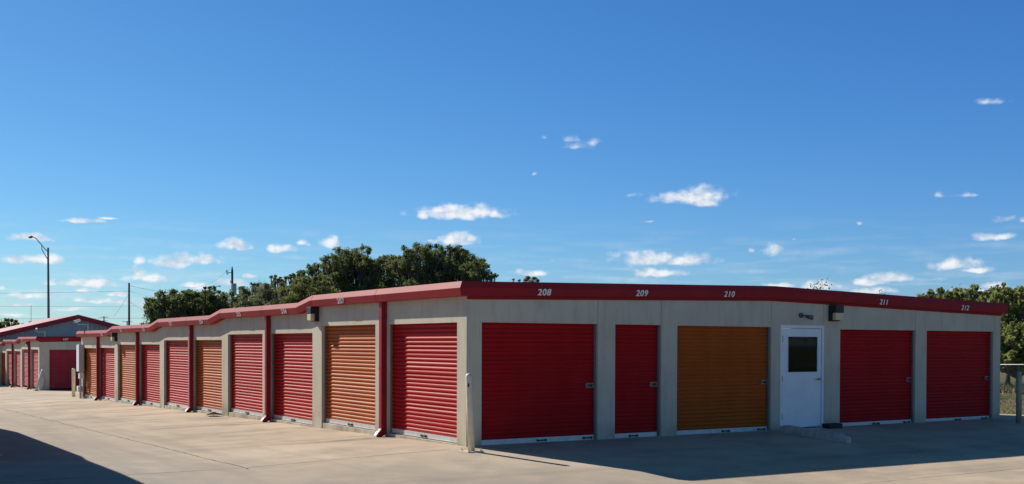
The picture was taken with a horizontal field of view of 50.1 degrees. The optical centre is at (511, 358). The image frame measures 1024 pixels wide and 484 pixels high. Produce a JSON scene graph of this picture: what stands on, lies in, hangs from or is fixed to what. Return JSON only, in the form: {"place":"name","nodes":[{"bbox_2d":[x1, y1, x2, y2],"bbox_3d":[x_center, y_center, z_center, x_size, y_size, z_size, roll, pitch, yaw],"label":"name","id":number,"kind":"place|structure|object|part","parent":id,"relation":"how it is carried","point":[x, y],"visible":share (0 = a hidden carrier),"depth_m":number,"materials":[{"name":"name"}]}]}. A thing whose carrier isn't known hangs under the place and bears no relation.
{"place":"outdoors","nodes":[
{"label":"outdoors","id":0,"kind":"place"},
{"bbox_2d":[6,306,61,306],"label":"overhead wire","id":1,"kind":"object","parent":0,"point":[33,306],"visible":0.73,"depth_m":172.85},
{"bbox_2d":[0,385,1023,483],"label":"concrete yard","id":2,"kind":"structure","parent":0,"point":[58,436],"depth_m":18.50,"materials":[{"name":"beige concrete"}]},
{"bbox_2d":[33,369,43,390],"bbox_3d":[-25.758,1.170,59.694,0.400,1.189,0.782,1,1,31],"label":"bollard","id":3,"kind":"object","parent":2,"relation":"on","point":[39,379],"visible":0.81,"depth_m":59.72,"materials":[{"name":"beige paint"}]},
{"bbox_2d":[39,376,43,389],"bbox_3d":[-26.027,1.267,60.646,0.289,0.930,0.051,0,1,-24],"label":"corner guard","id":4,"kind":"object","parent":2,"relation":"on","point":[41,384],"visible":0.65,"depth_m":60.64,"materials":[{"name":"grey metal"}]},
{"bbox_2d":[72,368,74,396],"bbox_3d":[-19.430,1.074,48.569,0.150,1.310,0.150,0,1,-32],"label":"bollard","id":5,"kind":"object","parent":2,"relation":"on","point":[73,382],"visible":0.91,"depth_m":48.50,"materials":[{"name":"beige metal"}]},
{"bbox_2d":[207,412,222,414],"bbox_3d":[-8.197,1.502,30.016,0.325,0.116,0.749,0,1,-38],"label":"scrap sheet","id":6,"kind":"object","parent":2,"relation":"on","point":[214,413],"visible":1,"depth_m":29.84,"materials":[{"name":"white metal"}]},
{"bbox_2d":[459,373,483,452],"bbox_3d":[-0.667,0.888,18.048,0.300,1.310,0.300,0,1,-32],"label":"bollard","id":7,"kind":"object","parent":2,"relation":"on","point":[470,413],"visible":0.97,"depth_m":17.99,"materials":[{"name":"beige metal"}]},
{"bbox_2d":[76,281,1007,446],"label":"storage building","id":8,"kind":"structure","parent":2,"relation":"on","point":[546,362],"depth_m":22.25,"materials":[{"name":"metal"}]},
{"bbox_2d":[76,344,83,397],"bbox_3d":[-18.275,0.540,46.376,0.218,2.300,0.570,0,1,-32],"label":"meter cabinet","id":9,"kind":"object","parent":8,"relation":"attached to","point":[80,361],"visible":0.98,"depth_m":46.17,"materials":[{"name":"grey metal"}]},
{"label":"cabinet door","id":10,"kind":"part","parent":9,"relation":"part of","materials":[{"name":"white paint"}]},
{"bbox_2d":[73,319,87,330],"bbox_3d":[-18.004,-1.389,45.785,0.110,0.556,0.640,1,1,41],"label":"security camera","id":11,"kind":"object","parent":8,"relation":"attached to","point":[76,321],"visible":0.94,"depth_m":45.70,"materials":[{"name":"metal"}]},
{"bbox_2d":[84,348,95,398],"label":"roller door","id":12,"kind":"structure","parent":8,"relation":"in","point":[89,353],"depth_m":45.67,"materials":[{"name":"orange paint"}]},
{"bbox_2d":[101,348,114,400],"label":"roller door","id":13,"kind":"structure","parent":8,"relation":"in","point":[107,354],"depth_m":42.81,"materials":[{"name":"red paint"}]},
{"bbox_2d":[110,333,116,340],"bbox_3d":[-14.875,-0.816,40.949,0.200,0.320,0.240,0,1,-32],"label":"wall lamp","id":14,"kind":"object","parent":8,"relation":"attached to","point":[113,336],"visible":0.93,"depth_m":40.86,"materials":[{"name":"black metal"}]},
{"bbox_2d":[119,345,134,402],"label":"roller door","id":15,"kind":"structure","parent":8,"relation":"in","point":[126,352],"depth_m":40.01,"materials":[{"name":"orange paint"}]},
{"bbox_2d":[141,344,159,405],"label":"roller door","id":16,"kind":"structure","parent":8,"relation":"in","point":[150,386],"depth_m":37.12,"materials":[{"name":"red paint"}]},
{"bbox_2d":[166,340,187,408],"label":"roller door","id":17,"kind":"structure","parent":8,"relation":"in","point":[177,353],"depth_m":34.31,"materials":[{"name":"red paint"}]},
{"bbox_2d":[195,340,221,413],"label":"roller door","id":18,"kind":"structure","parent":8,"relation":"in","point":[208,353],"depth_m":31.48,"materials":[{"name":"orange paint"}]},
{"bbox_2d":[230,334,261,416],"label":"roller door","id":19,"kind":"structure","parent":8,"relation":"in","point":[245,349],"depth_m":28.67,"materials":[{"name":"red paint"}]},
{"bbox_2d":[272,333,311,424],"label":"roller door","id":20,"kind":"structure","parent":8,"relation":"in","point":[292,352],"depth_m":25.80,"materials":[{"name":"red paint"}]},
{"bbox_2d":[307,307,318,321],"bbox_3d":[-4.393,-0.985,24.182,0.200,0.320,0.240,0,1,-32],"label":"wall lamp","id":21,"kind":"object","parent":8,"relation":"attached to","point":[312,314],"visible":1,"depth_m":24.09,"materials":[{"name":"black metal"}]},
{"bbox_2d":[324,325,374,429],"bbox_3d":[-3.366,0.335,22.893,0.074,2.174,2.825,0,1,-32],"label":"roller door","id":22,"kind":"structure","parent":8,"relation":"in","point":[350,354],"depth_m":22.95,"materials":[{"name":"orange paint"}]},
{"bbox_2d":[390,323,456,443],"bbox_3d":[-1.611,0.383,20.085,0.074,2.161,2.825,0,1,-32],"label":"roller door","id":23,"kind":"structure","parent":8,"relation":"in","point":[423,357],"depth_m":20.11,"materials":[{"name":"red paint"}]},
{"bbox_2d":[481,322,595,444],"bbox_3d":[0.485,0.408,19.454,2.515,2.181,0.074,0,1,-32],"label":"roller door","id":24,"kind":"structure","parent":8,"relation":"in","point":[539,379],"depth_m":19.46,"materials":[{"name":"red paint"}]},
{"bbox_2d":[615,324,658,437],"bbox_3d":[2.331,0.401,20.608,1.149,2.187,0.074,0,1,-32],"label":"roller door","id":25,"kind":"structure","parent":8,"relation":"in","point":[636,346],"depth_m":20.65,"materials":[{"name":"red paint"}]},
{"bbox_2d":[677,326,768,434],"bbox_3d":[4.191,0.396,21.771,2.551,2.185,0.074,0,1,-32],"label":"roller door","id":26,"kind":"structure","parent":8,"relation":"in","point":[723,371],"depth_m":21.79,"materials":[{"name":"orange paint"}]},
{"bbox_2d":[782,328,820,426],"bbox_3d":[6.034,0.397,22.848,1.176,2.055,0.107,0,1,-32],"label":"entry door","id":27,"kind":"structure","parent":8,"relation":"in","point":[801,348],"depth_m":22.87,"materials":[{"name":"white paint"}]},
{"bbox_2d":[798,313,813,319],"bbox_3d":[6.106,-0.881,22.760,0.305,0.153,0.110,0,1,14],"label":"door light","id":28,"kind":"object","parent":8,"relation":"attached to","point":[801,315],"visible":1,"depth_m":22.72,"materials":[{"name":"black metal"}]},
{"bbox_2d":[828,305,843,320],"bbox_3d":[6.869,-0.967,23.221,0.252,0.336,0.210,0,1,-32],"label":"wall lamp","id":29,"kind":"object","parent":8,"relation":"attached to","point":[835,312],"visible":1,"depth_m":23.15,"materials":[{"name":"black metal"}]},
{"bbox_2d":[840,329,912,425],"bbox_3d":[8.027,0.396,24.170,2.521,2.167,0.074,0,1,-32],"label":"roller door","id":30,"kind":"structure","parent":8,"relation":"in","point":[876,366],"depth_m":24.20,"materials":[{"name":"red paint"}]},
{"bbox_2d":[926,331,990,421],"bbox_3d":[10.450,0.387,25.685,2.518,2.172,0.074,0,1,-32],"label":"roller door","id":31,"kind":"structure","parent":8,"relation":"in","point":[958,364],"depth_m":25.73,"materials":[{"name":"red paint"}]},
{"bbox_2d":[779,425,850,442],"bbox_3d":[5.913,1.459,21.458,0.180,0.230,1.791,0,1,-30],"label":"ramp","id":32,"kind":"object","parent":2,"relation":"on","point":[819,434],"visible":1,"depth_m":21.31,"materials":[{"name":"concrete"}]},
{"bbox_2d":[822,423,842,428],"bbox_3d":[6.777,1.416,23.180,0.420,0.100,0.195,0,1,-32],"label":"rubber block","id":33,"kind":"object","parent":2,"relation":"on","point":[831,425],"depth_m":23.09,"materials":[{"name":"black rubber"}]},
{"bbox_2d":[1016,371,1021,422],"bbox_3d":[11.727,0.904,25.350,0.124,1.265,0.124,0,1,-32],"label":"bollard","id":34,"kind":"object","parent":2,"relation":"on","point":[1018,396],"visible":0.88,"depth_m":25.30,"materials":[{"name":"metal"}]},
{"bbox_2d":[0,0,1023,326],"label":"sky","id":35,"kind":"structure","parent":0,"point":[862,146],"materials":[{"name":"blue"}]},
{"bbox_2d":[1000,371,1023,414],"bbox_3d":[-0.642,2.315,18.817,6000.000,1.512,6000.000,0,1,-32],"label":"ground","id":36,"kind":"structure","parent":0,"point":[1004,405],"depth_m":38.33,"materials":[{"name":"beige plant"}]},
{"bbox_2d":[0,319,8,328],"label":"distant tree","id":37,"kind":"object","parent":36,"relation":"on","point":[2,324],"visible":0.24,"depth_m":144.41,"materials":[{"name":"green plant"}]},
{"bbox_2d":[3,318,23,326],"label":"distant tree","id":38,"kind":"object","parent":36,"relation":"on","point":[11,320],"visible":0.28,"depth_m":149.71,"materials":[{"name":"green plant"}]},
{"bbox_2d":[28,236,49,317],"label":"street lamp","id":39,"kind":"object","parent":36,"relation":"on","point":[48,298],"visible":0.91,"depth_m":91.94,"materials":[{"name":"grey metal"}]},
{"bbox_2d":[0,336,80,389],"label":"storage building","id":40,"kind":"structure","parent":36,"relation":"on","point":[22,365],"depth_m":61.70,"materials":[{"name":"metal"}]},
{"bbox_2d":[1,353,4,383],"bbox_3d":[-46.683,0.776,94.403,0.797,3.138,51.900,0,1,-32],"label":"roller door","id":41,"kind":"structure","parent":40,"relation":"in","point":[3,354],"depth_m":73.75,"materials":[{"name":"orange paint"}]},
{"bbox_2d":[8,351,11,384],"bbox_3d":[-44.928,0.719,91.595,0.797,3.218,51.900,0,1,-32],"label":"roller door","id":42,"kind":"structure","parent":40,"relation":"in","point":[9,352],"depth_m":71.25,"materials":[{"name":"red paint"}]},
{"bbox_2d":[16,351,20,385],"bbox_3d":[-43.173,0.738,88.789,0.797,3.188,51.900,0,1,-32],"label":"roller door","id":43,"kind":"structure","parent":40,"relation":"in","point":[18,382],"depth_m":68.01,"materials":[{"name":"red paint"}]},
{"bbox_2d":[23,349,27,385],"bbox_3d":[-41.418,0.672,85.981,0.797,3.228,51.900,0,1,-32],"label":"roller door","id":44,"kind":"structure","parent":40,"relation":"in","point":[25,351],"depth_m":65.44,"materials":[{"name":"red paint"}]},
{"bbox_2d":[32,349,37,386],"bbox_3d":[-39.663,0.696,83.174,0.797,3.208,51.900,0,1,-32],"label":"roller door","id":45,"kind":"structure","parent":40,"relation":"in","point":[35,352],"depth_m":62.49,"materials":[{"name":"red paint"}]},
{"bbox_2d":[49,350,78,388],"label":"roller door","id":46,"kind":"structure","parent":40,"relation":"in","point":[61,362],"depth_m":61.34,"materials":[{"name":"red paint"}]},
{"bbox_2d":[0,315,120,385],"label":"metal shed","id":47,"kind":"structure","parent":36,"relation":"on","point":[62,326],"depth_m":77.13,"materials":[{"name":"grey metal"}]},
{"bbox_2d":[128,283,129,324],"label":"utility pole","id":48,"kind":"object","parent":36,"relation":"on","point":[128,303],"visible":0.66,"depth_m":149.82,"materials":[{"name":"wood"}]},
{"bbox_2d":[139,288,202,324],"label":"oak tree","id":49,"kind":"object","parent":36,"relation":"on","point":[170,301],"visible":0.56,"depth_m":106.93,"materials":[{"name":"green plant"}]},
{"bbox_2d":[147,294,227,323],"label":"oak tree","id":50,"kind":"object","parent":36,"relation":"on","point":[203,299],"visible":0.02,"depth_m":114.51,"materials":[{"name":"green plant"}]},
{"bbox_2d":[183,285,231,315],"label":"oak tree","id":51,"kind":"object","parent":36,"relation":"on","point":[211,300],"visible":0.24,"depth_m":110.89,"materials":[{"name":"green plant"}]},
{"bbox_2d":[216,294,240,307],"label":"elm tree","id":52,"kind":"object","parent":36,"relation":"on","point":[230,301],"visible":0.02,"depth_m":116.09,"materials":[{"name":"green plant"}]},
{"bbox_2d":[226,267,236,307],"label":"utility pole","id":53,"kind":"object","parent":36,"relation":"on","point":[233,287],"visible":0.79,"depth_m":131.56,"materials":[{"name":"grey metal"}]},
{"bbox_2d":[223,280,274,307],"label":"elm tree","id":54,"kind":"object","parent":36,"relation":"on","point":[243,290],"visible":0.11,"depth_m":114.83,"materials":[{"name":"green plant"}]},
{"bbox_2d":[238,282,306,307],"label":"elm tree","id":55,"kind":"object","parent":36,"relation":"on","point":[266,291],"visible":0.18,"depth_m":102.37,"materials":[{"name":"green plant"}]},
{"bbox_2d":[269,275,291,303],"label":"elm tree","id":56,"kind":"object","parent":36,"relation":"on","point":[275,281],"visible":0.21,"depth_m":111.41,"materials":[{"name":"green plant"}]},
{"bbox_2d":[288,270,304,290],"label":"oak tree","id":57,"kind":"object","parent":36,"relation":"on","point":[291,276],"visible":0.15,"depth_m":117.25,"materials":[{"name":"green plant"}]},
{"bbox_2d":[278,275,340,303],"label":"oak tree","id":58,"kind":"object","parent":36,"relation":"on","point":[303,289],"visible":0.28,"depth_m":95.04,"materials":[{"name":"green plant"}]},
{"bbox_2d":[292,262,354,293],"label":"oak tree","id":59,"kind":"object","parent":36,"relation":"on","point":[311,271],"visible":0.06,"depth_m":110.72,"materials":[{"name":"green plant"}]},
{"bbox_2d":[318,243,391,293],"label":"oak tree","id":60,"kind":"object","parent":36,"relation":"on","point":[362,270],"visible":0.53,"depth_m":106.05,"materials":[{"name":"green plant"}]},
{"bbox_2d":[350,254,404,288],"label":"oak tree","id":61,"kind":"object","parent":36,"relation":"on","point":[384,280],"visible":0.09,"depth_m":114.05,"materials":[{"name":"green plant"}]},
{"bbox_2d":[386,242,456,287],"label":"oak tree","id":62,"kind":"object","parent":36,"relation":"on","point":[412,269],"visible":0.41,"depth_m":104.40,"materials":[{"name":"green plant"}]},
{"bbox_2d":[431,244,485,281],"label":"oak tree","id":63,"kind":"object","parent":36,"relation":"on","point":[458,255],"visible":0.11,"depth_m":108.70,"materials":[{"name":"green plant"}]},
{"bbox_2d":[450,258,498,281],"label":"oak tree","id":64,"kind":"object","parent":36,"relation":"on","point":[478,267],"visible":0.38,"depth_m":103.25,"materials":[{"name":"green plant"}]},
{"bbox_2d":[517,276,539,281],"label":"oak tree","id":65,"kind":"object","parent":36,"relation":"on","point":[527,278],"visible":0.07,"depth_m":111.75,"materials":[{"name":"green plant"}]},
{"bbox_2d":[807,278,831,288],"bbox_3d":[11.204,-0.742,39.947,1.079,4.570,1.480,0,1,11],"label":"thin tree","id":66,"kind":"object","parent":36,"relation":"on","point":[820,284],"visible":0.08,"depth_m":39.81,"materials":[{"name":"grey plant"}]},
{"bbox_2d":[915,289,937,297],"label":"mesquite tree","id":67,"kind":"object","parent":36,"relation":"on","point":[930,293],"visible":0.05,"depth_m":65.75,"materials":[{"name":"green plant"}]},
{"bbox_2d":[936,283,977,300],"bbox_3d":[25.008,-1.404,62.050,3.665,5.812,3.800,1,1,32],"label":"mesquite tree","id":68,"kind":"object","parent":36,"relation":"on","point":[958,293],"visible":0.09,"depth_m":61.02,"materials":[{"name":"green plant"}]},
{"bbox_2d":[963,283,1014,319],"bbox_3d":[27.523,-1.471,63.975,4.188,5.948,4.149,0,1,-32],"label":"mesquite tree","id":69,"kind":"object","parent":36,"relation":"on","point":[975,288],"visible":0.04,"depth_m":63.91,"materials":[{"name":"green plant"}]},
{"bbox_2d":[977,282,1023,385],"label":"mesquite tree","id":70,"kind":"object","parent":36,"relation":"on","point":[1006,295],"visible":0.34,"depth_m":57.10,"materials":[{"name":"green plant"}]},
{"bbox_2d":[1000,318,1023,384],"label":"mesquite tree","id":71,"kind":"object","parent":36,"relation":"on","point":[1011,332],"visible":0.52,"depth_m":55.23,"materials":[{"name":"green plant"}]},
{"bbox_2d":[1000,364,1023,391],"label":"chain link fence","id":72,"kind":"object","parent":36,"relation":"on","point":[1012,374],"visible":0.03,"depth_m":47.36,"materials":[{"name":"metal"}]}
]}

